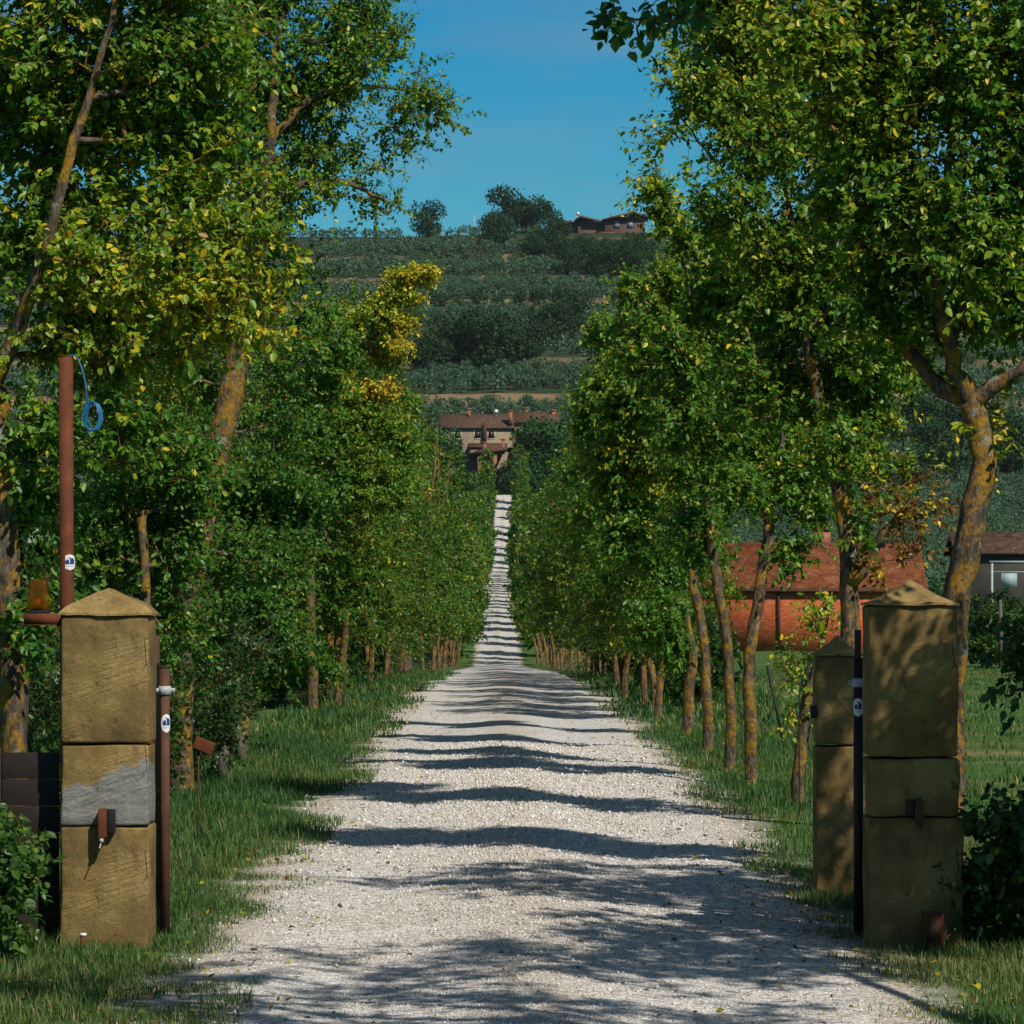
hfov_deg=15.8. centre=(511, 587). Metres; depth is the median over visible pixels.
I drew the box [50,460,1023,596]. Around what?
olive grove
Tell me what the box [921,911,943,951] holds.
metal box
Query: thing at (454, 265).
olive tree
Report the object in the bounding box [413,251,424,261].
olive tree
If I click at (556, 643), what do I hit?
avenue tree
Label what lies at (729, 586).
avenue tree
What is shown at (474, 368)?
olive tree
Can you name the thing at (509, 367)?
olive tree
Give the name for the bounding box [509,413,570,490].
broadleaf tree
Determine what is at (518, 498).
avenue tree
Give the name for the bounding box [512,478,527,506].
avenue tree
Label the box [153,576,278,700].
shrub
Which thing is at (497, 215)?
oak tree
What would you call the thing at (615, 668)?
avenue tree
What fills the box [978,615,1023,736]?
sapling
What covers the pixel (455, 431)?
window
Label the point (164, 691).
gate leaf
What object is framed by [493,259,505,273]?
olive tree
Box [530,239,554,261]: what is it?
oak tree
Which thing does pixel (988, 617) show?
vine bush
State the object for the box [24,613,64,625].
bracket
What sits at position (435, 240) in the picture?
olive tree
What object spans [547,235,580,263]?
oak tree
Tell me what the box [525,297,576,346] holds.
oak tree
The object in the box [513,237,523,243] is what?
olive tree
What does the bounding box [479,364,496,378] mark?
olive tree
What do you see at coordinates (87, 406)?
cable
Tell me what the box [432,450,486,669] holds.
avenue tree
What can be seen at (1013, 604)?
vine bush
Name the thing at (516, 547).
avenue tree
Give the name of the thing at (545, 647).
avenue tree
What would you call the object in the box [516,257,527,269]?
olive tree
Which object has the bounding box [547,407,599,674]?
avenue tree
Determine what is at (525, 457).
avenue tree
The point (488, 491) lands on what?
avenue tree
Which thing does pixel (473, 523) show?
avenue tree
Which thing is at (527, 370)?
olive tree
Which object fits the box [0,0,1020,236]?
sky
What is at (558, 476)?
avenue tree
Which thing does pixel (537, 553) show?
avenue tree
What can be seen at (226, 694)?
shrub
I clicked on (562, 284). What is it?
olive tree
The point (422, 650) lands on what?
avenue tree
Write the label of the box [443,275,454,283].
olive tree
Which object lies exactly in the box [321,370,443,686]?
avenue tree
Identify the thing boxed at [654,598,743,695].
shrub
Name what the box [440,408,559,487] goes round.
farmhouse
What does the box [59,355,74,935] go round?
pole
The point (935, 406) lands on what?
oak tree
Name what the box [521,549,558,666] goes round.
avenue tree
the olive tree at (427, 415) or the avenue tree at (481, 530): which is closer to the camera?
the avenue tree at (481, 530)
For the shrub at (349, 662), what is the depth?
74.73 m
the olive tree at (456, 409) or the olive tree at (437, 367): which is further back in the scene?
the olive tree at (437, 367)
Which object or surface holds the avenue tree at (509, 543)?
on the ground at (550, 391)
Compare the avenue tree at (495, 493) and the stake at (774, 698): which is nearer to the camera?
the stake at (774, 698)
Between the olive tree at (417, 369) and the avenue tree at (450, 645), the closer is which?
the avenue tree at (450, 645)
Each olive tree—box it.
[381,243,391,252]
[381,263,393,269]
[392,242,403,253]
[393,234,404,242]
[395,258,406,264]
[398,371,412,388]
[403,253,417,261]
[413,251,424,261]
[413,308,428,323]
[413,367,427,377]
[414,373,432,389]
[415,241,428,251]
[416,411,430,426]
[419,397,431,410]
[424,362,436,373]
[428,403,445,416]
[429,237,441,247]
[429,306,443,324]
[429,363,449,383]
[429,395,446,405]
[433,281,448,295]
[434,368,451,386]
[434,409,452,422]
[437,264,448,273]
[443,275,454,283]
[444,303,459,315]
[444,362,457,375]
[445,301,458,311]
[445,397,465,411]
[448,259,464,274]
[448,281,463,296]
[450,405,466,413]
[453,376,466,385]
[454,239,464,249]
[456,358,473,373]
[460,299,470,310]
[463,251,476,259]
[463,262,476,273]
[463,369,484,389]
[465,406,479,413]
[466,365,481,375]
[467,397,480,412]
[468,272,481,279]
[471,277,484,292]
[473,303,484,313]
[476,261,489,272]
[477,283,489,296]
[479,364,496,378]
[480,393,501,409]
[484,374,498,388]
[484,398,505,413]
[485,278,498,291]
[488,256,500,270]
[489,251,500,261]
[490,301,502,312]
[493,243,503,251]
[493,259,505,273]
[494,358,510,372]
[496,279,508,288]
[497,306,509,322]
[502,369,519,388]
[503,364,515,377]
[506,399,516,412]
[507,260,519,272]
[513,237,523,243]
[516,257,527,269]
[516,359,527,373]
[516,366,533,376]
[517,284,528,294]
[518,373,531,387]
[518,394,539,409]
[520,262,531,272]
[524,304,538,322]
[528,277,543,288]
[528,356,548,375]
[528,399,548,411]
[533,259,545,272]
[536,368,552,387]
[537,397,551,409]
[540,273,549,281]
[543,402,562,418]
[547,259,562,272]
[547,359,560,371]
[551,373,567,387]
[554,362,576,378]
[556,274,572,280]
[556,398,571,412]
[557,278,569,287]
[557,340,567,351]
[559,279,573,294]
[560,416,570,424]
[563,359,578,371]
[566,270,577,278]
[567,371,582,387]
[571,334,585,352]
[572,331,584,340]
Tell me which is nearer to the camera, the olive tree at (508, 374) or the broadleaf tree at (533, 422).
the broadleaf tree at (533, 422)
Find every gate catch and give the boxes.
[98,808,115,848]
[906,799,922,832]
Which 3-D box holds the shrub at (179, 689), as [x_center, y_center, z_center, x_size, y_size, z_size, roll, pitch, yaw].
[-3.727,0.993,33.242,2.084,2.086,1.500,0,0,-27]
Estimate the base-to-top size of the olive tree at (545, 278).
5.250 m
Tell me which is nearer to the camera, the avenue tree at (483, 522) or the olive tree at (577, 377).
the avenue tree at (483, 522)
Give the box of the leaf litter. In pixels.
[0,705,1023,1023]
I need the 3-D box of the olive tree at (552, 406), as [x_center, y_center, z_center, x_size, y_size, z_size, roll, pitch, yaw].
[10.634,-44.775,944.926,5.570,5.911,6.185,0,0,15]
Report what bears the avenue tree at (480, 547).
on the ground at (550, 391)
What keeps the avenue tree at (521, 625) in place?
on the ground at (550, 391)
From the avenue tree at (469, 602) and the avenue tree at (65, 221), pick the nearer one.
the avenue tree at (65, 221)
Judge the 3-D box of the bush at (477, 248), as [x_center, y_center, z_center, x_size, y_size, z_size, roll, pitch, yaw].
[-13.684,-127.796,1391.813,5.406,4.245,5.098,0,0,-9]
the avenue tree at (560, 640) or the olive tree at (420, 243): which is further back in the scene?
the olive tree at (420, 243)
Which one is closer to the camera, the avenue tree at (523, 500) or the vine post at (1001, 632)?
the vine post at (1001, 632)
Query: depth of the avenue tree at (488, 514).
688.10 m
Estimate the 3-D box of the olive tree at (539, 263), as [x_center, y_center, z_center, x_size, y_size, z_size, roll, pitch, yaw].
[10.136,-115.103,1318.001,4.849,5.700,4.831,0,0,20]
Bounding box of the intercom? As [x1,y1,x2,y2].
[810,705,817,717]
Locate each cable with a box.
[70,354,102,435]
[798,657,819,814]
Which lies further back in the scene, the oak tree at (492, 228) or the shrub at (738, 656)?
the oak tree at (492, 228)
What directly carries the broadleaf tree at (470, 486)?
on the ground at (550, 391)
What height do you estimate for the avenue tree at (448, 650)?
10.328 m
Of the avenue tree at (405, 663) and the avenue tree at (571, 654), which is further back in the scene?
the avenue tree at (571, 654)
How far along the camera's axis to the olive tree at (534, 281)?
1256.11 m
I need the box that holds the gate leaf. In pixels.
[153,636,174,933]
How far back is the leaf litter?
21.89 m
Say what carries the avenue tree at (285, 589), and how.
on the ground at (550, 391)
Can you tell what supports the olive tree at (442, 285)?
on the ground at (550, 391)
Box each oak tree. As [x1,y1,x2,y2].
[399,338,436,372]
[408,197,447,236]
[414,328,456,370]
[423,310,489,366]
[454,303,525,370]
[476,211,513,247]
[484,184,533,233]
[484,211,516,237]
[488,311,537,365]
[510,197,537,232]
[514,320,550,358]
[517,195,555,233]
[518,233,542,256]
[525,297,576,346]
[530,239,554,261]
[535,208,568,239]
[541,219,573,253]
[544,287,595,339]
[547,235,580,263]
[556,246,587,274]
[570,236,599,257]
[572,233,593,256]
[579,240,610,272]
[587,244,620,278]
[600,236,622,249]
[604,237,638,274]
[617,248,650,275]
[622,230,655,267]
[896,388,955,446]
[908,413,972,478]
[946,384,997,435]
[969,404,1023,473]
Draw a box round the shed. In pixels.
[944,532,1023,641]
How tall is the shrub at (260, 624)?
3.091 m
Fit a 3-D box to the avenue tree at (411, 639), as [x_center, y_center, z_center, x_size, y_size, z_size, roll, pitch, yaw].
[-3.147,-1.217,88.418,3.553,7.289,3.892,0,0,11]
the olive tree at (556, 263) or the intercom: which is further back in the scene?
the olive tree at (556, 263)
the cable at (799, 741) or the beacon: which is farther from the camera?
the cable at (799, 741)
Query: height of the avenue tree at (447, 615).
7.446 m
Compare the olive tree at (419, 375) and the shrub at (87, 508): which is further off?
the olive tree at (419, 375)
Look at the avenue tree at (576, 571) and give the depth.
65.19 m
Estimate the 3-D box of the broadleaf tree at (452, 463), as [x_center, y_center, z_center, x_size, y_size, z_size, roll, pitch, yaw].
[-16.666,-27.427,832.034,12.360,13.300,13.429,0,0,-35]
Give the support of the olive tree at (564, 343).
on the ground at (550, 391)
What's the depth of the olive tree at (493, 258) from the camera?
1335.53 m
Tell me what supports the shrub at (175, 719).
on the ground at (550, 391)
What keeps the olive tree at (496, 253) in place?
on the ground at (550, 391)
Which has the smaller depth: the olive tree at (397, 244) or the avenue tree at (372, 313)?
the avenue tree at (372, 313)
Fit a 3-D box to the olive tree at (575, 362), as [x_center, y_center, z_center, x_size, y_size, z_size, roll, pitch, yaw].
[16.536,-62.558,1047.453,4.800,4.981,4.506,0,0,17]
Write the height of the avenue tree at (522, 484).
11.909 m
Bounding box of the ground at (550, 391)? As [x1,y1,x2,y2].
[0,233,1023,1023]
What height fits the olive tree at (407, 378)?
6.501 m
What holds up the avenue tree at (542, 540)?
on the ground at (550, 391)
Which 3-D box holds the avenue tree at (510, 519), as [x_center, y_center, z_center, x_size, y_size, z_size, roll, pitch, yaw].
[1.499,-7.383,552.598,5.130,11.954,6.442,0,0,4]
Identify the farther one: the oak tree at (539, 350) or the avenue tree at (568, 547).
the oak tree at (539, 350)
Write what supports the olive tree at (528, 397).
on the ground at (550, 391)
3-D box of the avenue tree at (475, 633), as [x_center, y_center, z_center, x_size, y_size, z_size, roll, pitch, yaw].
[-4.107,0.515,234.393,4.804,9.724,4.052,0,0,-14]
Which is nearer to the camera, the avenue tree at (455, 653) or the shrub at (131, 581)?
the shrub at (131, 581)
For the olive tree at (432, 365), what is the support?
on the ground at (550, 391)
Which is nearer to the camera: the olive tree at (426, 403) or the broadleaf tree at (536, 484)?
the broadleaf tree at (536, 484)
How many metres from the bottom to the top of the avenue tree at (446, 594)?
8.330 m
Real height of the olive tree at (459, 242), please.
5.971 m
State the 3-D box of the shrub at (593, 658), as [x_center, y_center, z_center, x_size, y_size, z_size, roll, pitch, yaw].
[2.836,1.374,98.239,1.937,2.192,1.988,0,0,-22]
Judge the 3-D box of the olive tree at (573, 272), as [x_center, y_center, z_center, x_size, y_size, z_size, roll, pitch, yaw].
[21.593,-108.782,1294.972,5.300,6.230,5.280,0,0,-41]
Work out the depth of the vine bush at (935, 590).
109.45 m
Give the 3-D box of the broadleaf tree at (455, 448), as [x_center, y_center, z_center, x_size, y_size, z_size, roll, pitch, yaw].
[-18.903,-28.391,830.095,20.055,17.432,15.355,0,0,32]
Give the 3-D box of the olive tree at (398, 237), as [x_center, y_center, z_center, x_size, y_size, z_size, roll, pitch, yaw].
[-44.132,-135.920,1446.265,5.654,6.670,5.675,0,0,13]
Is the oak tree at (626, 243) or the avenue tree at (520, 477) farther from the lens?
the oak tree at (626, 243)
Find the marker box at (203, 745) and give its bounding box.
[192,736,214,836]
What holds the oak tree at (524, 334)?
on the ground at (550, 391)
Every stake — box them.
[217,734,228,778]
[232,721,246,762]
[766,665,784,745]
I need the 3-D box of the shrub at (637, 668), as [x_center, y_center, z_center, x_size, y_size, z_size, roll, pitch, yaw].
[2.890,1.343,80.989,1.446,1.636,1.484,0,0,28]
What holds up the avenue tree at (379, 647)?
on the ground at (550, 391)
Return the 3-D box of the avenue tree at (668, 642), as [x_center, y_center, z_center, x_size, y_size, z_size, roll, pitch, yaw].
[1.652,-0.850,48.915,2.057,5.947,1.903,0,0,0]
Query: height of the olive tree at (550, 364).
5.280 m
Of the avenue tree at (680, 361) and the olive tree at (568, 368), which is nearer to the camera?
the avenue tree at (680, 361)
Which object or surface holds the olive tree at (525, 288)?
on the ground at (550, 391)
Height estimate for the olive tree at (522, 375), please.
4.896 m
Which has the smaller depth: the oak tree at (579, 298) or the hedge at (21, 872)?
the hedge at (21, 872)
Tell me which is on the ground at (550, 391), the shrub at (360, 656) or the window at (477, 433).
the shrub at (360, 656)
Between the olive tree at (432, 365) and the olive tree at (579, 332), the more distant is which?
the olive tree at (579, 332)
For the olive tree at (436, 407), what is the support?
on the ground at (550, 391)
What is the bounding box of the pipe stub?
[80,933,86,948]
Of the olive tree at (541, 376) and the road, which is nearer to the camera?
the road
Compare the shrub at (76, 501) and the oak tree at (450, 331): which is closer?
the shrub at (76, 501)
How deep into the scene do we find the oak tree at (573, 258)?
1304.21 m
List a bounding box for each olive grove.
[0,224,1023,470]
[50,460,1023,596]
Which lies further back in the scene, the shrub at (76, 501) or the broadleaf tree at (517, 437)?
the broadleaf tree at (517, 437)
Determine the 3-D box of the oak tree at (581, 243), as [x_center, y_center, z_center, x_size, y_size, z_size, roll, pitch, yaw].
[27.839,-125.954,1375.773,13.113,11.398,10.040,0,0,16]
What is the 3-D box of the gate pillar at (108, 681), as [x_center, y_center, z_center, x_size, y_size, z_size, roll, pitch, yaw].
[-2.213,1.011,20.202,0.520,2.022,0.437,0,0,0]
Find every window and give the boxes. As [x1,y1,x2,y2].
[454,430,460,438]
[474,430,480,438]
[487,430,494,438]
[613,221,619,227]
[627,221,633,227]
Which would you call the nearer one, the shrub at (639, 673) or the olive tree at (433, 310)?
the shrub at (639, 673)
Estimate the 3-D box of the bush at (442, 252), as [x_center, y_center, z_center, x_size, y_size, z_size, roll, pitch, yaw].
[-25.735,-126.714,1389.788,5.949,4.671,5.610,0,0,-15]
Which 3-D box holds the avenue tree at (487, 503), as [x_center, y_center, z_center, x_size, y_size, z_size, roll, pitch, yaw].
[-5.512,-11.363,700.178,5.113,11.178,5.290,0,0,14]
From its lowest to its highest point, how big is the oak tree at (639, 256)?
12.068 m
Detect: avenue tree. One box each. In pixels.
[0,0,331,751]
[34,371,250,742]
[91,244,319,654]
[104,0,486,792]
[111,236,292,579]
[148,201,335,640]
[187,283,371,756]
[247,270,406,698]
[283,362,410,689]
[285,301,426,704]
[294,259,445,710]
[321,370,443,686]
[351,386,462,674]
[351,412,435,677]
[359,398,446,680]
[361,335,450,675]
[375,468,443,669]
[377,490,442,668]
[380,432,456,660]
[386,407,473,674]
[397,459,457,671]
[398,381,469,672]
[405,425,468,667]
[407,470,461,669]
[411,479,465,668]
[412,422,459,595]
[414,423,476,669]
[423,501,466,638]
[423,528,475,657]
[424,467,479,666]
[427,486,482,667]
[428,458,489,669]
[429,639,468,657]
[430,451,497,668]
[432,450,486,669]
[436,482,489,660]
[437,465,478,668]
[438,499,482,643]
[438,544,481,667]
[440,617,478,664]
[443,494,484,667]
[443,521,483,642]
[443,580,484,644]
[443,614,486,666]
[450,519,493,666]
[451,528,479,666]
[454,551,486,665]
[456,611,491,646]
[457,610,487,664]
[459,539,486,644]
[461,494,485,555]
[462,489,480,561]
[462,502,492,588]
[467,491,489,571]
[467,509,492,581]
[468,491,490,570]
[469,501,481,544]
[471,503,490,554]
[475,448,498,499]
[475,461,496,511]
[475,472,495,507]
[475,484,487,492]
[475,492,491,567]
[476,463,498,498]
[476,463,498,503]
[477,483,494,514]
[478,490,501,536]
[478,491,493,530]
[482,514,494,565]
[483,499,495,542]
[483,504,494,570]
[484,543,495,557]
[486,522,492,556]
[487,510,497,544]
[487,519,496,569]
[502,515,537,599]
[503,500,537,579]
[504,497,528,553]
[504,499,516,548]
[504,506,516,559]
[505,480,532,517]
[505,524,543,665]
[505,534,514,578]
[506,473,528,509]
[506,507,529,572]
[507,495,540,558]
[508,457,532,501]
[508,503,523,578]
[509,555,538,663]
[510,444,532,495]
[510,488,538,522]
[510,500,537,608]
[510,517,538,646]
[510,518,553,650]
[510,525,547,661]
[510,526,543,664]
[511,515,554,667]
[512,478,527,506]
[512,486,531,503]
[512,492,539,577]
[512,512,533,585]
[512,518,554,667]
[512,526,548,667]
[512,556,537,651]
[513,510,529,553]
[514,550,565,662]
[515,469,574,669]
[517,525,575,667]
[518,489,559,668]
[521,483,576,669]
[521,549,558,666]
[521,559,558,654]
[522,438,594,671]
[525,352,625,684]
[526,436,581,670]
[526,471,568,668]
[527,460,601,671]
[528,475,573,669]
[531,424,591,671]
[533,450,583,655]
[534,559,590,670]
[536,446,592,669]
[536,493,583,665]
[542,357,689,698]
[544,314,738,721]
[546,465,634,674]
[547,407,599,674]
[549,362,639,683]
[553,447,606,675]
[554,361,700,681]
[554,483,711,703]
[555,293,752,711]
[556,255,713,750]
[559,300,712,735]
[563,490,619,671]
[565,496,718,691]
[582,0,734,77]
[603,237,760,770]
[613,0,960,814]
[614,149,837,783]
[704,0,1023,865]
[760,582,859,805]
[1007,0,1023,15]
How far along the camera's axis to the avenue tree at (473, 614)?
196.71 m
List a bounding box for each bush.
[430,292,449,306]
[436,246,450,257]
[451,297,463,308]
[461,250,473,261]
[469,245,482,253]
[470,291,487,304]
[490,295,505,305]
[511,290,526,305]
[529,287,547,301]
[552,286,566,299]
[925,580,978,656]
[967,592,1019,668]
[978,586,1023,664]
[1012,604,1023,659]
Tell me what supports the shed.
on the ground at (550, 391)
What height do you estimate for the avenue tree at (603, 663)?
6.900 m
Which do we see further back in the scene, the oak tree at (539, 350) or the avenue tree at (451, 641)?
the oak tree at (539, 350)
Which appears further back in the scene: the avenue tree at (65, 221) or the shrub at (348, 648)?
the shrub at (348, 648)
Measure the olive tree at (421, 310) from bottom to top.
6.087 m
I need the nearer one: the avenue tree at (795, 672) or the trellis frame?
the avenue tree at (795, 672)
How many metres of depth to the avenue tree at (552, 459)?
163.80 m
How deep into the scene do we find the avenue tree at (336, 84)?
34.90 m
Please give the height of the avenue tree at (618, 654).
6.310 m
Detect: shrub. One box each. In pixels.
[7,411,168,651]
[20,534,139,800]
[20,554,84,832]
[21,451,95,597]
[24,628,60,839]
[42,441,163,593]
[48,640,230,804]
[59,583,207,763]
[74,474,135,593]
[83,548,267,778]
[136,588,290,777]
[137,506,296,756]
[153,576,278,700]
[154,593,271,759]
[256,609,303,707]
[262,604,319,699]
[272,586,337,694]
[289,626,351,690]
[318,655,355,683]
[321,627,360,674]
[347,626,364,672]
[351,628,376,669]
[352,629,384,674]
[579,644,592,669]
[583,639,612,672]
[596,648,612,668]
[618,653,640,676]
[628,656,647,678]
[630,599,717,685]
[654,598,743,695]
[658,606,742,706]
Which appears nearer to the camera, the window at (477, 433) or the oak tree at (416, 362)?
the window at (477, 433)
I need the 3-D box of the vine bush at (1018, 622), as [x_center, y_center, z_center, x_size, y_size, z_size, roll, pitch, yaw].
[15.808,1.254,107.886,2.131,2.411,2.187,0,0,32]
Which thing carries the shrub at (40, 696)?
on the ground at (550, 391)
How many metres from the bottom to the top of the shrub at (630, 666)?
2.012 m
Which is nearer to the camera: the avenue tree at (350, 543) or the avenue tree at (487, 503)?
the avenue tree at (350, 543)
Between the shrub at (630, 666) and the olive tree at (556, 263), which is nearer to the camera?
the shrub at (630, 666)
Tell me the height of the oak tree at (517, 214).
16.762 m
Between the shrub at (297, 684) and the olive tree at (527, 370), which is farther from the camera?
the olive tree at (527, 370)
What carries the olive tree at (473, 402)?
on the ground at (550, 391)
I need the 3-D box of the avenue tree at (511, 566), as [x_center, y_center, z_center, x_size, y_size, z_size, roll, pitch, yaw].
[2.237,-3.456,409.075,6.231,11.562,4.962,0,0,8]
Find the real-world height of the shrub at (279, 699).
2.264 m
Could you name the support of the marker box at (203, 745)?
on the ground at (550, 391)
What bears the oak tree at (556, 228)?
on the ground at (550, 391)
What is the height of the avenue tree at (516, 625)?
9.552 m
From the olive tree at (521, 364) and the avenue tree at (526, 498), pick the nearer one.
the avenue tree at (526, 498)
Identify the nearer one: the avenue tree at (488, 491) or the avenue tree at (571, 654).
the avenue tree at (571, 654)
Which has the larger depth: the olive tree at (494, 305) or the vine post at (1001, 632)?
the olive tree at (494, 305)
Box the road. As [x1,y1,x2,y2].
[140,495,952,1023]
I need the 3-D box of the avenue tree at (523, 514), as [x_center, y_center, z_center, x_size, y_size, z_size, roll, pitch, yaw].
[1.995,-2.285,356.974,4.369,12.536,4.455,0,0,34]
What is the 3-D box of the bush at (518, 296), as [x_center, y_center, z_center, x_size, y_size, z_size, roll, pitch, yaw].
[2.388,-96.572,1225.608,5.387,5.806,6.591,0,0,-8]
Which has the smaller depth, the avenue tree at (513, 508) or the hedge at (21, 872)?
the hedge at (21, 872)
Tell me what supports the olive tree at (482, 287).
on the ground at (550, 391)
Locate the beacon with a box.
[26,579,50,612]
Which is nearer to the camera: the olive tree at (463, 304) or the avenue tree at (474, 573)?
the avenue tree at (474, 573)
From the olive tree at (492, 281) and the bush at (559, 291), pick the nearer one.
the bush at (559, 291)
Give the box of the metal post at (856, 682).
[848,630,862,932]
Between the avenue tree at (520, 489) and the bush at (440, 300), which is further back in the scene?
the bush at (440, 300)
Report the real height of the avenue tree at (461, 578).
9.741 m
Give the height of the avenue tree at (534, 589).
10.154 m
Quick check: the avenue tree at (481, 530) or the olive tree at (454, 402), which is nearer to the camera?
the avenue tree at (481, 530)
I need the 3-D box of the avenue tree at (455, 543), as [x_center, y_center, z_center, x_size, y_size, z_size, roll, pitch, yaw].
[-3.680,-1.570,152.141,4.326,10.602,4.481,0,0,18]
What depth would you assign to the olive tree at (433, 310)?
1164.41 m
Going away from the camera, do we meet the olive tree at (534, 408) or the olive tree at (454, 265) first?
the olive tree at (534, 408)
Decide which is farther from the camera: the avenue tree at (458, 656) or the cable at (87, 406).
the avenue tree at (458, 656)
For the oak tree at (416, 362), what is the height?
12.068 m
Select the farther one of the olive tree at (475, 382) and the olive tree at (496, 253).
the olive tree at (496, 253)
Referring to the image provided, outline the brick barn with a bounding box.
[701,527,927,651]
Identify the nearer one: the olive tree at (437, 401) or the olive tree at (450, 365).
the olive tree at (437, 401)
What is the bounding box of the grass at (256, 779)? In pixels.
[0,665,1023,1023]
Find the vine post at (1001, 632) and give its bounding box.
[998,600,1002,668]
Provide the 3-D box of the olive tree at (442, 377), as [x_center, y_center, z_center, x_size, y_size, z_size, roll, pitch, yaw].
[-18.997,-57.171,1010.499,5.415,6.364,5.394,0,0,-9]
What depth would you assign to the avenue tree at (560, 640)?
179.43 m
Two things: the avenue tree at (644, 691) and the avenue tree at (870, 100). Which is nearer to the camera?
the avenue tree at (870, 100)
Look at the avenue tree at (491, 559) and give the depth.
539.94 m
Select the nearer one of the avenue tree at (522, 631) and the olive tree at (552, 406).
the avenue tree at (522, 631)
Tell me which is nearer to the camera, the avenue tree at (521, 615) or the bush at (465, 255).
the avenue tree at (521, 615)
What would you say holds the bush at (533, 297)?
on the ground at (550, 391)
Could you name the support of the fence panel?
on the ground at (550, 391)
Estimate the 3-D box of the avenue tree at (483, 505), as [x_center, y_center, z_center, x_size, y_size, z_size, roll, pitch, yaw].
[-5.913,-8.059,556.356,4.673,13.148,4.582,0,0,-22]
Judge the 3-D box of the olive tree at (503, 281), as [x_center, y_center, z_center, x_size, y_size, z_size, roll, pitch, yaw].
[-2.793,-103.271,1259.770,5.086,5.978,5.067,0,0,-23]
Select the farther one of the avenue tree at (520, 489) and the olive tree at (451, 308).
the olive tree at (451, 308)
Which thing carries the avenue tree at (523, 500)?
on the ground at (550, 391)
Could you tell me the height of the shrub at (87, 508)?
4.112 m
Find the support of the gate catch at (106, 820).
attached to the gate pillar at (108, 681)
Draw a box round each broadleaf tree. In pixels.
[423,424,466,473]
[441,441,460,486]
[460,470,476,492]
[497,426,558,488]
[497,459,516,488]
[498,471,515,493]
[502,448,548,492]
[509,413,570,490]
[522,421,573,486]
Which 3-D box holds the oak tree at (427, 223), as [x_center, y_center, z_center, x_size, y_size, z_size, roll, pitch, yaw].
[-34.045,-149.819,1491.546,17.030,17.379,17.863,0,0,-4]
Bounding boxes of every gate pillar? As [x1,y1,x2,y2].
[58,588,158,947]
[811,635,862,895]
[861,580,963,947]
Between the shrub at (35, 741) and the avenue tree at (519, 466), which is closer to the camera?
the shrub at (35, 741)
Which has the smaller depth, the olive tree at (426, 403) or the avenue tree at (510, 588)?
the avenue tree at (510, 588)
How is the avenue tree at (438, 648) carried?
on the ground at (550, 391)
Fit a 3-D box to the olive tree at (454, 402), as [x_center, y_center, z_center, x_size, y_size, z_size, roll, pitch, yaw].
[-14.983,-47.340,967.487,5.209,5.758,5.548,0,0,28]
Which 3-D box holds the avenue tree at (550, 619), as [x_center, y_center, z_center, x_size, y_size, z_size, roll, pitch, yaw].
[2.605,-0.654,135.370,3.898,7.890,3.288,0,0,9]
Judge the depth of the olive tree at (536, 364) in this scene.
1045.18 m
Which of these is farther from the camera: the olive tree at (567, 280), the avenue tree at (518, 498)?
the olive tree at (567, 280)
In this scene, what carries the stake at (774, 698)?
on the ground at (550, 391)
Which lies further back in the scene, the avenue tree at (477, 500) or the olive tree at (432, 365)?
the olive tree at (432, 365)
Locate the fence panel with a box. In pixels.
[0,747,58,938]
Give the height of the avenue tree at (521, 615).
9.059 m
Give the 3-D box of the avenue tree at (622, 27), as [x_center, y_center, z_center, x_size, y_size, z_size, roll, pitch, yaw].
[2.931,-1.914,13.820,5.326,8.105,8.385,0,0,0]
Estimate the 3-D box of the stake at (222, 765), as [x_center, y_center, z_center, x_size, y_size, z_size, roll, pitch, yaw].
[-2.912,1.761,37.008,0.146,0.588,0.130,0,0,0]
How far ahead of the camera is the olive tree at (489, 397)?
971.50 m
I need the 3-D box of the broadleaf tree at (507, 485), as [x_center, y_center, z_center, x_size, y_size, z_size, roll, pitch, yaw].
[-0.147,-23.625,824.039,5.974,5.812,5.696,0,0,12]
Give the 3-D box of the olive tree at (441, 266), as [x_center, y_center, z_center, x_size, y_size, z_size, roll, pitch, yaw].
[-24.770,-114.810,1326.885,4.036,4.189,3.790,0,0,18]
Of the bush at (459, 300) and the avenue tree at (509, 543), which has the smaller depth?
the avenue tree at (509, 543)
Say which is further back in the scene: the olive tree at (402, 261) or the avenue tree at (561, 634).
the olive tree at (402, 261)
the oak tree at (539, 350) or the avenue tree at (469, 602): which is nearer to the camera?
the avenue tree at (469, 602)
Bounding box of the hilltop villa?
[561,211,647,232]
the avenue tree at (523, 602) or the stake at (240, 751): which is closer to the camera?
the stake at (240, 751)
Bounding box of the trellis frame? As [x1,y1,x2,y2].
[989,561,1023,599]
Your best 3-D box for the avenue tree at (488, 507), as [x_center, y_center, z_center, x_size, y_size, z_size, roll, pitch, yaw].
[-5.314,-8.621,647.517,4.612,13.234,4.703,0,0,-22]
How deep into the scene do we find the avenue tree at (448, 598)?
145.44 m
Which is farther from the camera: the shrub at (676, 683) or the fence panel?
the shrub at (676, 683)
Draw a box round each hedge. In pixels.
[0,800,67,960]
[931,777,1023,944]
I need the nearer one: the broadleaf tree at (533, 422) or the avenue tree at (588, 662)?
the avenue tree at (588, 662)
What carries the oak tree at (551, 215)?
on the ground at (550, 391)
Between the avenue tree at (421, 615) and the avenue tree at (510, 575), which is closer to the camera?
the avenue tree at (421, 615)
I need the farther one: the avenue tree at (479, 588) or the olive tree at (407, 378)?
the olive tree at (407, 378)
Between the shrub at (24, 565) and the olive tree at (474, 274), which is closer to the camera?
the shrub at (24, 565)
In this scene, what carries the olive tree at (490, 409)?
on the ground at (550, 391)

